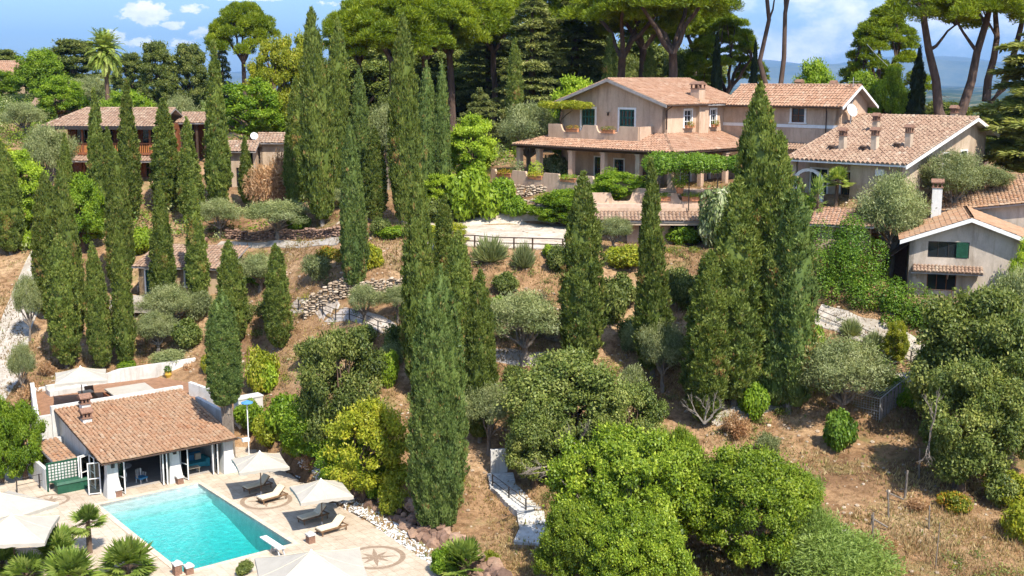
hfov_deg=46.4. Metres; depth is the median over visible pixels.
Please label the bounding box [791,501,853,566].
shrub
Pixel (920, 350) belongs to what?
holm oak
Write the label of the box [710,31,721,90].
cypress tree
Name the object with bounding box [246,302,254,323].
shrub
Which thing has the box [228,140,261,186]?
annex
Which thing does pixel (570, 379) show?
holm oak
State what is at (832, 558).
shrub
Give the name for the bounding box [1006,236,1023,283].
broadleaf tree
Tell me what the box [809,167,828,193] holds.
french door
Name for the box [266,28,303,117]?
broadleaf tree
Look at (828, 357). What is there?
olive tree
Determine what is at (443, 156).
cypress tree
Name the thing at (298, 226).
shrub
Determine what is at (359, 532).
pool deck
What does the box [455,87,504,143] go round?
cedar tree
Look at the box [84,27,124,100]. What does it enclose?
date palm
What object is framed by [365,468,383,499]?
shrub
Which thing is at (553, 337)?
dry stone wall
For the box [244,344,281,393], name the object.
shrub
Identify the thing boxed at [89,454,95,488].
glass door
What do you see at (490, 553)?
shrub
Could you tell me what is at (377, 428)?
broadleaf tree
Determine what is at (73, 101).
broadleaf tree
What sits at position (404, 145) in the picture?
cypress tree
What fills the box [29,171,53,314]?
cypress tree
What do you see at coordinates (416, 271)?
cypress tree
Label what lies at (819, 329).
shrub
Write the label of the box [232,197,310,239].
olive tree
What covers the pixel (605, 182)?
broadleaf tree
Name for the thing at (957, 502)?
shrub
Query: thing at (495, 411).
olive tree
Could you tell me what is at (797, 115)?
window
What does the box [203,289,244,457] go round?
cypress tree
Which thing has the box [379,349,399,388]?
shrub
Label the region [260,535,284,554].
diving board
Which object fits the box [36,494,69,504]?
compass mosaic
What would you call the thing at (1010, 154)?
cedar tree
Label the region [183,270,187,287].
window
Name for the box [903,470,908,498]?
fence post
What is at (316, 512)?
sun lounger
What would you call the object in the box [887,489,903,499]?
fallen rail
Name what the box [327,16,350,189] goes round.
cypress tree
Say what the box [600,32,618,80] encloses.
cypress tree
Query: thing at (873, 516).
fence post
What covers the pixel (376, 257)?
shrub
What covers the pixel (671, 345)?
olive tree
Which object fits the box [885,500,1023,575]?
dry grass
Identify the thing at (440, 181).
broadleaf tree
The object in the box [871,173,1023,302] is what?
old house
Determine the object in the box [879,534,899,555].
shrub
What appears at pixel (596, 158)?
french door
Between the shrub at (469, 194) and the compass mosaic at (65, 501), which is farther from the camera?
the shrub at (469, 194)
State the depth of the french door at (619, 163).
118.65 m
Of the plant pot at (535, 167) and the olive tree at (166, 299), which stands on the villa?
the plant pot at (535, 167)
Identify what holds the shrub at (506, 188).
on the ground at (472, 523)
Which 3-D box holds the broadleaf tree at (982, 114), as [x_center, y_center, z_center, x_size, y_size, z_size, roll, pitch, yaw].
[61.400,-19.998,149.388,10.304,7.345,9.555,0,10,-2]
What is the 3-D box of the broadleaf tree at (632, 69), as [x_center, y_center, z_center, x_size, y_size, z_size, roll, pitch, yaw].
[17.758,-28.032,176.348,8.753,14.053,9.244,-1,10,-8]
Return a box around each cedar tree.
[455,41,523,136]
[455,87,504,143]
[491,0,569,149]
[523,0,606,108]
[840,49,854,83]
[969,32,1023,173]
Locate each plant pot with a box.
[509,160,523,172]
[528,160,543,179]
[601,166,616,173]
[671,172,688,193]
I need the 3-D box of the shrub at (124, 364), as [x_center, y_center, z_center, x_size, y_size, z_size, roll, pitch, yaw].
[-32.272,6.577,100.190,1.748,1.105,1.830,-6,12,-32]
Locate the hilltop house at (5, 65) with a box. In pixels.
[0,60,34,93]
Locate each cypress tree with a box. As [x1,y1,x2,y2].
[0,140,27,254]
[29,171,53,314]
[41,233,83,368]
[50,160,85,332]
[59,132,76,214]
[83,241,114,368]
[85,87,106,221]
[102,126,114,190]
[102,148,135,283]
[110,225,136,361]
[117,78,143,217]
[147,181,177,293]
[148,97,179,211]
[175,116,205,218]
[183,178,210,296]
[200,39,234,208]
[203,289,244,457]
[215,239,249,340]
[237,135,252,205]
[261,243,294,349]
[281,75,305,204]
[297,5,339,226]
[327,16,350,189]
[338,116,370,285]
[347,64,370,175]
[362,126,388,219]
[386,12,422,222]
[398,164,435,384]
[404,263,470,528]
[417,60,436,189]
[432,194,454,275]
[433,59,452,187]
[444,229,473,373]
[461,268,500,442]
[505,37,524,158]
[556,170,611,362]
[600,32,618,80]
[632,156,676,376]
[642,43,656,76]
[677,248,731,425]
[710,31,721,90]
[713,175,766,406]
[733,79,776,277]
[748,38,757,83]
[754,129,796,385]
[758,176,822,414]
[905,45,926,114]
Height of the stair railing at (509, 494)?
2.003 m
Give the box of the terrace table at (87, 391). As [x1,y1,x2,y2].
[78,389,93,398]
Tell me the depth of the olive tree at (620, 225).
101.15 m
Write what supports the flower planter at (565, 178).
on the terrace wall at (550, 181)
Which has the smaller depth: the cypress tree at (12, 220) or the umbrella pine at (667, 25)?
the cypress tree at (12, 220)
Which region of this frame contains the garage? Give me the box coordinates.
[595,207,702,243]
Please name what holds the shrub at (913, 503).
on the ground at (472, 523)
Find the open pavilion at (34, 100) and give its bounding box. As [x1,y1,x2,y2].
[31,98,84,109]
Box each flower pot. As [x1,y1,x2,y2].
[163,365,171,377]
[182,363,190,369]
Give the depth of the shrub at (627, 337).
89.67 m
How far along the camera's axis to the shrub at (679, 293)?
93.80 m
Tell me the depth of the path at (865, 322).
91.02 m
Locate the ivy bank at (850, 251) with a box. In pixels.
[811,210,890,289]
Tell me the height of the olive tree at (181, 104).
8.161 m
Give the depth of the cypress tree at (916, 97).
134.62 m
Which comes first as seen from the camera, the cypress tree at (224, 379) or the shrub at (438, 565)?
the shrub at (438, 565)
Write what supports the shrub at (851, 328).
on the ground at (472, 523)
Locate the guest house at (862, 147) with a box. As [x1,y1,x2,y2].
[789,105,998,203]
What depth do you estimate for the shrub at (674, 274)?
95.04 m
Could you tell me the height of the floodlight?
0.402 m
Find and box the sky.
[0,0,1023,71]
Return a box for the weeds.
[108,169,1023,575]
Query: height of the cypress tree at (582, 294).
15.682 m
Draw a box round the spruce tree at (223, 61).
[217,45,234,117]
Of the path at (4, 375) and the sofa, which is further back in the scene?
the path at (4, 375)
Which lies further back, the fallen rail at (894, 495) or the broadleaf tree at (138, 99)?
the broadleaf tree at (138, 99)
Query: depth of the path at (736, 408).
84.02 m
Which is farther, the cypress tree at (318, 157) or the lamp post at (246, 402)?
the cypress tree at (318, 157)
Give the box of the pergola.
[659,169,733,210]
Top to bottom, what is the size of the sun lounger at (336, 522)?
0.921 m
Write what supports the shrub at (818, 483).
on the ground at (472, 523)
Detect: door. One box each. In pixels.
[77,453,87,476]
[80,454,90,484]
[87,462,101,494]
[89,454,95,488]
[117,462,125,493]
[144,268,151,293]
[160,454,164,484]
[163,454,168,484]
[180,449,188,479]
[211,445,213,474]
[214,444,218,473]
[236,168,239,185]
[580,107,596,130]
[593,156,600,177]
[613,158,624,172]
[617,107,635,131]
[642,158,647,182]
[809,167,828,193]
[839,170,849,194]
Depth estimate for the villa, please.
116.37 m
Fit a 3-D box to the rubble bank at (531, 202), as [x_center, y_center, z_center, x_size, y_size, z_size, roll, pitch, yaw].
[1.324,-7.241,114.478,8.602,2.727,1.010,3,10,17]
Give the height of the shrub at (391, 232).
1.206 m
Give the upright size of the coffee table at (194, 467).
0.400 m
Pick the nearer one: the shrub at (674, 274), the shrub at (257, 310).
the shrub at (674, 274)
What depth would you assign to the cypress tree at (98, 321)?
99.02 m
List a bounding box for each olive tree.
[0,100,49,135]
[4,340,37,389]
[8,272,43,340]
[19,120,81,185]
[66,73,111,101]
[133,281,195,336]
[133,309,180,351]
[166,93,200,113]
[199,196,240,238]
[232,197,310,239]
[238,251,287,292]
[333,188,340,208]
[347,283,384,324]
[368,103,389,189]
[378,283,404,323]
[465,379,512,455]
[487,286,567,366]
[493,98,559,171]
[599,215,633,250]
[634,320,686,392]
[793,328,903,410]
[847,167,932,278]
[917,146,991,203]
[960,164,1020,189]
[975,262,1023,319]
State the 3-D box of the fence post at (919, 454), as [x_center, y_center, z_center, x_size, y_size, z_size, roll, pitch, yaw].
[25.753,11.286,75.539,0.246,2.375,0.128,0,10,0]
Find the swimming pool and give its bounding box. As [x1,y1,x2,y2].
[94,481,299,575]
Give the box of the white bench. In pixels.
[45,384,87,396]
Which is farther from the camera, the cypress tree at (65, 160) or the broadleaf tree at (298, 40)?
the broadleaf tree at (298, 40)
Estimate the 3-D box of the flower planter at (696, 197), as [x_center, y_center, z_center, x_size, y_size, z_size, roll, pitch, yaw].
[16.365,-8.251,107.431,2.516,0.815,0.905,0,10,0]
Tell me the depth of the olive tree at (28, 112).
156.84 m
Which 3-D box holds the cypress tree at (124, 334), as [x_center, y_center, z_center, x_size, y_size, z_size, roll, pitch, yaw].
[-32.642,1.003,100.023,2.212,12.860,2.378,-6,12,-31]
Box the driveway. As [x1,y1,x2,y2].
[402,204,570,249]
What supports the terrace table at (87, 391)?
on the sun terrace
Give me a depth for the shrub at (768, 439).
79.42 m
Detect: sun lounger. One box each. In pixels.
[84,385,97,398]
[242,473,272,493]
[256,484,287,504]
[297,503,329,524]
[315,513,348,536]
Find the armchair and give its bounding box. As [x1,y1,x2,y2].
[135,468,147,482]
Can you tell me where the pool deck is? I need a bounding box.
[0,447,440,575]
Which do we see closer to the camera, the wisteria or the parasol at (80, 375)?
the parasol at (80, 375)
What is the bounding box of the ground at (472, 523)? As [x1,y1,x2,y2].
[0,85,1023,575]
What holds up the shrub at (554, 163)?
on the ground at (472, 523)
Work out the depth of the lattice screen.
80.59 m
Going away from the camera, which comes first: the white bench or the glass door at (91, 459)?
the glass door at (91, 459)
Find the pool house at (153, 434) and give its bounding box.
[27,385,237,498]
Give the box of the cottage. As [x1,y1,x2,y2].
[109,237,248,313]
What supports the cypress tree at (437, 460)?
on the ground at (472, 523)
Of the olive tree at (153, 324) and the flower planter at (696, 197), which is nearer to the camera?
the olive tree at (153, 324)
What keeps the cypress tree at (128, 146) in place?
on the ground at (472, 523)
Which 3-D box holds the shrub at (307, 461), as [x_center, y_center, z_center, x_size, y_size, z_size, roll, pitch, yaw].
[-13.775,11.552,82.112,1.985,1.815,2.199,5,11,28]
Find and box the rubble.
[11,188,994,574]
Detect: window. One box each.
[76,130,88,148]
[101,130,113,142]
[142,130,153,148]
[145,163,152,176]
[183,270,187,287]
[679,160,691,182]
[683,108,694,127]
[709,108,719,126]
[788,108,806,123]
[926,274,955,290]
[927,241,969,258]
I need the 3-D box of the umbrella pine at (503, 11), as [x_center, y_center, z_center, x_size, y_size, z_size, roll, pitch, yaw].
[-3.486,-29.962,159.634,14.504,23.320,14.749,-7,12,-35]
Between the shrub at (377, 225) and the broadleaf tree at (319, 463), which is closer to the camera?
the broadleaf tree at (319, 463)
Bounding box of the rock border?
[323,461,512,575]
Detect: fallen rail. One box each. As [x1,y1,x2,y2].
[871,514,887,527]
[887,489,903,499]
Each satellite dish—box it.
[250,132,257,139]
[847,104,857,123]
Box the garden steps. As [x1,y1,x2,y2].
[487,448,545,545]
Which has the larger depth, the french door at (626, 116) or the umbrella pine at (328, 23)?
the umbrella pine at (328, 23)
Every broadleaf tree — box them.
[0,49,21,60]
[0,69,23,97]
[0,394,26,483]
[5,398,48,479]
[7,47,73,96]
[7,148,53,222]
[29,74,89,118]
[46,38,103,83]
[52,172,105,253]
[98,89,156,106]
[109,52,146,92]
[137,39,178,106]
[170,41,208,109]
[204,76,286,158]
[242,35,304,120]
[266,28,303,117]
[277,400,331,460]
[279,103,288,131]
[310,434,375,490]
[318,395,412,503]
[322,36,368,99]
[327,43,391,113]
[368,45,443,99]
[369,93,390,150]
[374,49,478,123]
[422,172,451,204]
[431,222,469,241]
[450,111,500,174]
[453,46,501,94]
[459,39,521,111]
[496,40,556,101]
[508,16,599,110]
[521,188,574,225]
[530,496,631,575]
[535,33,602,111]
[538,418,716,570]
[539,73,593,155]
[564,34,627,76]
[579,500,700,575]
[590,170,646,200]
[615,53,657,76]
[617,25,684,77]
[655,423,706,527]
[659,45,732,90]
[671,441,831,568]
[791,55,839,83]
[843,69,887,113]
[868,64,909,113]
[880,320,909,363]
[923,100,974,115]
[973,99,1023,153]
[998,147,1023,173]
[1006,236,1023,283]
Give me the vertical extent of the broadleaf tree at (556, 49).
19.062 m
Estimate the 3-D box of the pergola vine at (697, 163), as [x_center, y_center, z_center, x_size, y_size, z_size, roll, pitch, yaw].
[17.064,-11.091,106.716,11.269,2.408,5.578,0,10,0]
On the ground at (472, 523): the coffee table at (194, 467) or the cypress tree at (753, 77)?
the cypress tree at (753, 77)
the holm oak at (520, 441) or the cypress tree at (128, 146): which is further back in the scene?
the cypress tree at (128, 146)
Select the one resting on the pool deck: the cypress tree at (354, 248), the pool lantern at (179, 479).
the pool lantern at (179, 479)
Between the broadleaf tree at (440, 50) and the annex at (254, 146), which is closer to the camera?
the annex at (254, 146)
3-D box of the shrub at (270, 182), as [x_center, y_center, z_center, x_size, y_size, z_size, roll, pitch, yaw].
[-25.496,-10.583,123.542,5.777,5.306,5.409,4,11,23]
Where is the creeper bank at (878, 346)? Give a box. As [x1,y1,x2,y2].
[820,339,895,370]
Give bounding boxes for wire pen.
[828,377,905,421]
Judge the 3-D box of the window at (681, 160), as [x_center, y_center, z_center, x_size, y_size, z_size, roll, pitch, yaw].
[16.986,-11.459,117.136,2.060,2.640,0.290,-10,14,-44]
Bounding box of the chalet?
[42,107,183,176]
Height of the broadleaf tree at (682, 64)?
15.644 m
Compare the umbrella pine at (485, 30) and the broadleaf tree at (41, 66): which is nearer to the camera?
the umbrella pine at (485, 30)
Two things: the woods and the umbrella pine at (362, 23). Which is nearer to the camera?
the umbrella pine at (362, 23)
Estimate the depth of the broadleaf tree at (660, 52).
181.24 m
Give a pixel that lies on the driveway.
(476, 225)
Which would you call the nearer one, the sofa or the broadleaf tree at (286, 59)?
the sofa
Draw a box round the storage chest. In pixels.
[53,476,87,493]
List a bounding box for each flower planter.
[497,168,511,176]
[526,171,542,179]
[558,173,576,182]
[660,192,670,200]
[681,192,705,200]
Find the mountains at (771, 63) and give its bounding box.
[25,56,989,76]
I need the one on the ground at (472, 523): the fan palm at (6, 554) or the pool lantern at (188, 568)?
the fan palm at (6, 554)
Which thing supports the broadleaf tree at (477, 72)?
on the ground at (472, 523)
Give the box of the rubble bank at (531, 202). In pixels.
[523,198,561,224]
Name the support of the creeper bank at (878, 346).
on the ground at (472, 523)
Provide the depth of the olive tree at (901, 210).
95.46 m
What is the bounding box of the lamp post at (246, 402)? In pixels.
[241,400,252,454]
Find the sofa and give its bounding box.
[179,451,209,466]
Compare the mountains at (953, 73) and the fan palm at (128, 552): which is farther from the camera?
the mountains at (953, 73)
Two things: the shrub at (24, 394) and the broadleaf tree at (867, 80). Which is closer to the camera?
the shrub at (24, 394)
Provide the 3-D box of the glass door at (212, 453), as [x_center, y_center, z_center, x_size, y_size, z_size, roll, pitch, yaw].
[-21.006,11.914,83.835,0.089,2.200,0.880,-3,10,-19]
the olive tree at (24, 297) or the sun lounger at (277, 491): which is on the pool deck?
the sun lounger at (277, 491)
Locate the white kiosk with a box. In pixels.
[234,392,263,428]
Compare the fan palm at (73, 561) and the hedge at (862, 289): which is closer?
the fan palm at (73, 561)
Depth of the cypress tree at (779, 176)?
82.50 m
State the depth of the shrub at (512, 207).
113.28 m
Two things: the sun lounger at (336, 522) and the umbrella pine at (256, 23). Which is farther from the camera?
the umbrella pine at (256, 23)
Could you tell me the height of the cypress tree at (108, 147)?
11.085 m
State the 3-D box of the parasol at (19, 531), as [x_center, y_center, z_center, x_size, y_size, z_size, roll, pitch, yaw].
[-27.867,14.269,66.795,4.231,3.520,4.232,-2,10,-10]
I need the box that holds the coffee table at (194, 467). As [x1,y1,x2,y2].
[189,465,199,471]
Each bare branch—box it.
[517,458,548,480]
[556,419,591,443]
[681,393,724,423]
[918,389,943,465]
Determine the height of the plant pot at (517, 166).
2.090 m
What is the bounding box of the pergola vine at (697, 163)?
[641,150,738,176]
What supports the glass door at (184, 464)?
in the pool house at (153, 434)
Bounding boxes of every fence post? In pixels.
[871,512,874,537]
[887,491,889,517]
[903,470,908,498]
[918,448,920,479]
[928,505,930,528]
[935,523,940,565]
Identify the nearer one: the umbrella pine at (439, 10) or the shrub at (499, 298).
the shrub at (499, 298)
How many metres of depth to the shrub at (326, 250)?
104.92 m
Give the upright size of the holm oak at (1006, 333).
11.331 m
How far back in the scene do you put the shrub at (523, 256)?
97.25 m
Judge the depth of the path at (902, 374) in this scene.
86.93 m
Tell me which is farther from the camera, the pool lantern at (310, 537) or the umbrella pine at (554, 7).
the umbrella pine at (554, 7)
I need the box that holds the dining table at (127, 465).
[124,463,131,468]
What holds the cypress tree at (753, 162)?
on the ground at (472, 523)
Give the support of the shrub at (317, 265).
on the ground at (472, 523)
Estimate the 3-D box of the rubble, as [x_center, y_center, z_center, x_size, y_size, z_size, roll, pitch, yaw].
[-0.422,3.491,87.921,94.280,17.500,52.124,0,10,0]
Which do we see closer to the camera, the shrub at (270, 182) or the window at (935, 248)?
the window at (935, 248)
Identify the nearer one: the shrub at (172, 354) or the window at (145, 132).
the shrub at (172, 354)
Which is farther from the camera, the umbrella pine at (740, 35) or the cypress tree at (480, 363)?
the umbrella pine at (740, 35)
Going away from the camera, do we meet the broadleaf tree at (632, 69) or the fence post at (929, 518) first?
the fence post at (929, 518)
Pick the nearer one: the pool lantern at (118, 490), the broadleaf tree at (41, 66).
the pool lantern at (118, 490)
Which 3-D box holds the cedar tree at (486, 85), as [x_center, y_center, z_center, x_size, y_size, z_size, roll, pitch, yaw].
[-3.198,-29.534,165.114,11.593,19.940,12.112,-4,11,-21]
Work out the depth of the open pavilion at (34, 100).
184.94 m
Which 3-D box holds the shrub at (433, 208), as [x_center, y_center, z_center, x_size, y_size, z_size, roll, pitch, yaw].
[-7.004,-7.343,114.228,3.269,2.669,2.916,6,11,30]
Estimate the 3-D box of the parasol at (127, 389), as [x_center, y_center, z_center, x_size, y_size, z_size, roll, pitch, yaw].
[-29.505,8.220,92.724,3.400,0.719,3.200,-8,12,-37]
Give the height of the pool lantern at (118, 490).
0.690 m
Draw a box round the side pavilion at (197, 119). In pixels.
[174,111,205,162]
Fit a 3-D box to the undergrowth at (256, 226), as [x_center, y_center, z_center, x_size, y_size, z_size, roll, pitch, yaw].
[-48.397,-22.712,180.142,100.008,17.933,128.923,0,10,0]
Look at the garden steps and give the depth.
75.86 m
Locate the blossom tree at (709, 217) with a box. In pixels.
[696,184,730,247]
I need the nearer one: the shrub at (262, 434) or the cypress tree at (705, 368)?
the cypress tree at (705, 368)
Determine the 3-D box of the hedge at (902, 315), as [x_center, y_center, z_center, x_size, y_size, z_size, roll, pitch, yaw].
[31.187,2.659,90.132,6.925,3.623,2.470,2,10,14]
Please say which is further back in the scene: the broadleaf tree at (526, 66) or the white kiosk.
the broadleaf tree at (526, 66)
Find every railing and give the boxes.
[16,474,41,492]
[292,298,391,332]
[462,234,563,250]
[492,474,526,509]
[817,309,911,362]
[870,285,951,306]
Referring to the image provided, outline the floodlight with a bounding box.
[237,437,249,441]
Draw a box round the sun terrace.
[30,357,221,438]
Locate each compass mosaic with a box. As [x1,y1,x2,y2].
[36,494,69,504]
[240,492,291,509]
[360,546,405,568]
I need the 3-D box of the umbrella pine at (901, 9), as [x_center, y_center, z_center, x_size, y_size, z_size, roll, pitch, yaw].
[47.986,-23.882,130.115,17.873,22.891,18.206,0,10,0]
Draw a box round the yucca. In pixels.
[807,173,828,214]
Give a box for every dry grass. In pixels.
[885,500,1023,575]
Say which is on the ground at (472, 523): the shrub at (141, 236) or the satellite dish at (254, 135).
the shrub at (141, 236)
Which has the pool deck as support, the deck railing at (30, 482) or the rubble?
the deck railing at (30, 482)
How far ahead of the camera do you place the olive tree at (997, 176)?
99.96 m
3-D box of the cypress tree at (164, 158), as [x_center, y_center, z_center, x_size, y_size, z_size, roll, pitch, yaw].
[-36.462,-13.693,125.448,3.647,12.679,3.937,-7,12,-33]
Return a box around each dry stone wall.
[224,226,340,240]
[302,276,402,320]
[491,305,560,341]
[514,184,546,197]
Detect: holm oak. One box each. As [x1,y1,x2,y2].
[289,320,391,448]
[493,342,631,453]
[500,394,575,488]
[584,375,670,458]
[893,280,1023,438]
[905,339,948,410]
[915,352,1023,492]
[957,305,1023,460]
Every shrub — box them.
[14,378,43,408]
[19,228,31,250]
[23,217,31,231]
[36,360,57,376]
[116,360,135,368]
[133,225,151,254]
[146,348,185,363]
[170,316,202,348]
[184,290,213,321]
[200,354,206,371]
[233,397,265,431]
[235,559,253,575]
[241,162,286,204]
[244,264,263,285]
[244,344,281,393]
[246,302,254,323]
[247,192,269,204]
[250,413,280,446]
[252,360,278,392]
[253,298,263,318]
[264,392,297,441]
[267,147,283,172]
[279,432,298,457]
[285,214,311,229]
[293,338,314,363]
[295,454,316,470]
[298,254,331,281]
[314,245,338,259]
[331,249,341,262]
[349,323,377,344]
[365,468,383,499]
[367,242,383,269]
[369,216,391,236]
[374,225,403,238]
[377,478,409,514]
[378,340,402,363]
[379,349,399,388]
[383,323,404,351]
[426,197,453,223]
[430,546,458,574]
[445,165,500,221]
[470,233,510,261]
[483,549,500,561]
[488,174,515,213]
[491,294,504,303]
[492,271,519,293]
[499,363,524,399]
[501,195,526,216]
[508,238,536,267]
[542,243,553,255]
[543,153,567,176]
[545,243,563,272]
[602,279,627,324]
[604,243,638,268]
[604,271,636,308]
[616,315,632,338]
[619,321,636,351]
[619,363,647,386]
[664,225,700,244]
[666,265,692,302]
[667,339,686,363]
[668,273,695,309]
[721,410,752,440]
[737,378,770,421]
[752,431,781,452]
[767,519,909,575]
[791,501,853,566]
[803,192,820,222]
[805,471,827,495]
[813,322,826,344]
[822,407,858,452]
[838,314,862,336]
[861,328,884,349]
[871,222,890,237]
[872,374,906,401]
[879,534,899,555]
[896,387,918,409]
[904,497,930,511]
[936,490,974,514]
[981,468,1023,506]
[981,470,1021,507]
[999,499,1023,543]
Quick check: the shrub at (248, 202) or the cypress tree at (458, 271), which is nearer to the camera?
the cypress tree at (458, 271)
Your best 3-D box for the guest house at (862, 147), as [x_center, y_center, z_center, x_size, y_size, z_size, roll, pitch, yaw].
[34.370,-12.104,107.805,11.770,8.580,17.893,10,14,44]
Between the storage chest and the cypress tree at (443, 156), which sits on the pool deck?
the storage chest
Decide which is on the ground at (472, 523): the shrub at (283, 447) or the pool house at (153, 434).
the shrub at (283, 447)
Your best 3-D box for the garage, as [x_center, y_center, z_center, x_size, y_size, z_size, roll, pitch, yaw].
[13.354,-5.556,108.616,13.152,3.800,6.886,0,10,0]
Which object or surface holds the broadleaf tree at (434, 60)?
on the ground at (472, 523)
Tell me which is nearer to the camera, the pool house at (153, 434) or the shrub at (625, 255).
the pool house at (153, 434)
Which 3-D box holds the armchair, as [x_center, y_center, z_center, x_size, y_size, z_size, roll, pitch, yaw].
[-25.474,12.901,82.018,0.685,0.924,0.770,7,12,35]
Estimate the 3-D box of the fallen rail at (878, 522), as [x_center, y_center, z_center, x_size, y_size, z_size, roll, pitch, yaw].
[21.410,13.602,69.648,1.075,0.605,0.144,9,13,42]
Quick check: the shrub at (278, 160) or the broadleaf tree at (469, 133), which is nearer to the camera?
the broadleaf tree at (469, 133)
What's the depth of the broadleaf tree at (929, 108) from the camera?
156.85 m
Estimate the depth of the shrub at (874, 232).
99.44 m
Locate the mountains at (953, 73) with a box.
[68,59,1023,85]
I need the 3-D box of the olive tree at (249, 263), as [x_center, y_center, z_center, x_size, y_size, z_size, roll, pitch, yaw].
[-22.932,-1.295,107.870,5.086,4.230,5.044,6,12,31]
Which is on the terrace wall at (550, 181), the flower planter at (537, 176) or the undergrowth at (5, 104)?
the flower planter at (537, 176)
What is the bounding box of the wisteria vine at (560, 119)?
[559,110,572,125]
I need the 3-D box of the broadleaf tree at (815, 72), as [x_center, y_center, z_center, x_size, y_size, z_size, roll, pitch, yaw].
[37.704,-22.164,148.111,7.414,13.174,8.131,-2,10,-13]
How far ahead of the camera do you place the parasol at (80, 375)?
89.62 m
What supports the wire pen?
on the ground at (472, 523)
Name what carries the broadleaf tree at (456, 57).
on the ground at (472, 523)
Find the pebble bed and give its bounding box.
[290,473,433,560]
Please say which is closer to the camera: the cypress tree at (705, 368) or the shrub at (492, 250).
the cypress tree at (705, 368)
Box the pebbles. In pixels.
[295,458,457,574]
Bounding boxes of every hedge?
[816,256,935,331]
[878,298,964,338]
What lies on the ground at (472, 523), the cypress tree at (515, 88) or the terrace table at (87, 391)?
the cypress tree at (515, 88)
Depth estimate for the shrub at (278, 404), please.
86.51 m
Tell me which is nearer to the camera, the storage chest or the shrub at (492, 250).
the storage chest
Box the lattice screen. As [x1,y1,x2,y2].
[46,457,80,491]
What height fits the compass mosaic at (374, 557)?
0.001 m
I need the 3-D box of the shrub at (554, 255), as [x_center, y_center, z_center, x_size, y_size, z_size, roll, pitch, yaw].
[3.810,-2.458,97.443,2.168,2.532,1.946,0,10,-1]
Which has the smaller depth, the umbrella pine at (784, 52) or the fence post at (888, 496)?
the fence post at (888, 496)
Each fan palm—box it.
[0,547,18,575]
[2,549,44,575]
[32,522,79,562]
[37,543,104,575]
[67,503,109,553]
[97,535,158,575]
[439,535,486,575]
[821,166,852,206]
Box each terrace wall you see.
[491,169,657,200]
[593,193,709,203]
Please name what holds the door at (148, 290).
in the cottage
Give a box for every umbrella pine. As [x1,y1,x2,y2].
[202,0,282,138]
[320,0,390,73]
[329,0,457,88]
[357,0,480,70]
[388,0,509,131]
[449,0,548,137]
[523,0,635,74]
[556,0,697,76]
[583,6,715,76]
[591,0,744,77]
[654,11,729,75]
[683,13,770,93]
[757,0,788,83]
[836,4,931,94]
[882,0,1023,115]
[927,0,1023,164]
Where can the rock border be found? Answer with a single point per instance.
(429, 537)
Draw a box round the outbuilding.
[809,206,876,256]
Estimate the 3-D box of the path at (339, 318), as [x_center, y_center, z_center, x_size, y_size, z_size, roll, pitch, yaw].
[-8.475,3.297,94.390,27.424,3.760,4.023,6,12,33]
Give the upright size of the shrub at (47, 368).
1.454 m
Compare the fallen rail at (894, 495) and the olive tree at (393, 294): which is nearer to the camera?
the fallen rail at (894, 495)
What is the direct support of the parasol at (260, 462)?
on the pool deck
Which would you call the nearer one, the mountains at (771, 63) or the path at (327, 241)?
the path at (327, 241)
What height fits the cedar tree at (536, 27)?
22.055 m
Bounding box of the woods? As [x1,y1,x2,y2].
[102,75,1016,153]
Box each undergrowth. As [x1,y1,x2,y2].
[0,86,511,252]
[0,89,504,230]
[0,91,515,243]
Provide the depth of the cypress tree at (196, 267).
106.89 m
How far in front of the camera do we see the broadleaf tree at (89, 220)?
117.54 m
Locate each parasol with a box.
[0,490,58,517]
[0,513,59,572]
[54,366,106,393]
[103,382,153,396]
[231,450,289,495]
[254,547,366,575]
[290,478,353,525]
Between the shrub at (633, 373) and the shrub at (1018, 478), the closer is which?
the shrub at (1018, 478)
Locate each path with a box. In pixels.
[0,251,39,399]
[217,237,338,247]
[291,297,546,365]
[711,403,784,425]
[814,304,924,361]
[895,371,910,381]
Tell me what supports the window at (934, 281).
in the old house at (971, 237)
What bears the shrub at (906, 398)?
on the ground at (472, 523)
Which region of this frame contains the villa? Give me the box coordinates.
[511,77,878,207]
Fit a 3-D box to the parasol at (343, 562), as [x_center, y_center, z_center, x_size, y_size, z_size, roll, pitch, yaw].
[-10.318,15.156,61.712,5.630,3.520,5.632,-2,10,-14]
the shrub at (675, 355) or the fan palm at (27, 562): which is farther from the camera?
the shrub at (675, 355)
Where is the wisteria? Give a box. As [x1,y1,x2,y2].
[537,100,594,109]
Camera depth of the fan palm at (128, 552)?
66.32 m
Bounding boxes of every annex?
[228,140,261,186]
[256,132,284,171]
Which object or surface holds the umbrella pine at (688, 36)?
on the ground at (472, 523)
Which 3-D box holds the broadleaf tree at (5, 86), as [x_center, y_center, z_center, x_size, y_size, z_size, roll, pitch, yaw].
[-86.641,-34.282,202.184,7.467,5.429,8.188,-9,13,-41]
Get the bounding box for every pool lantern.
[115,486,122,496]
[171,560,182,575]
[174,474,183,484]
[182,562,194,574]
[305,531,315,543]

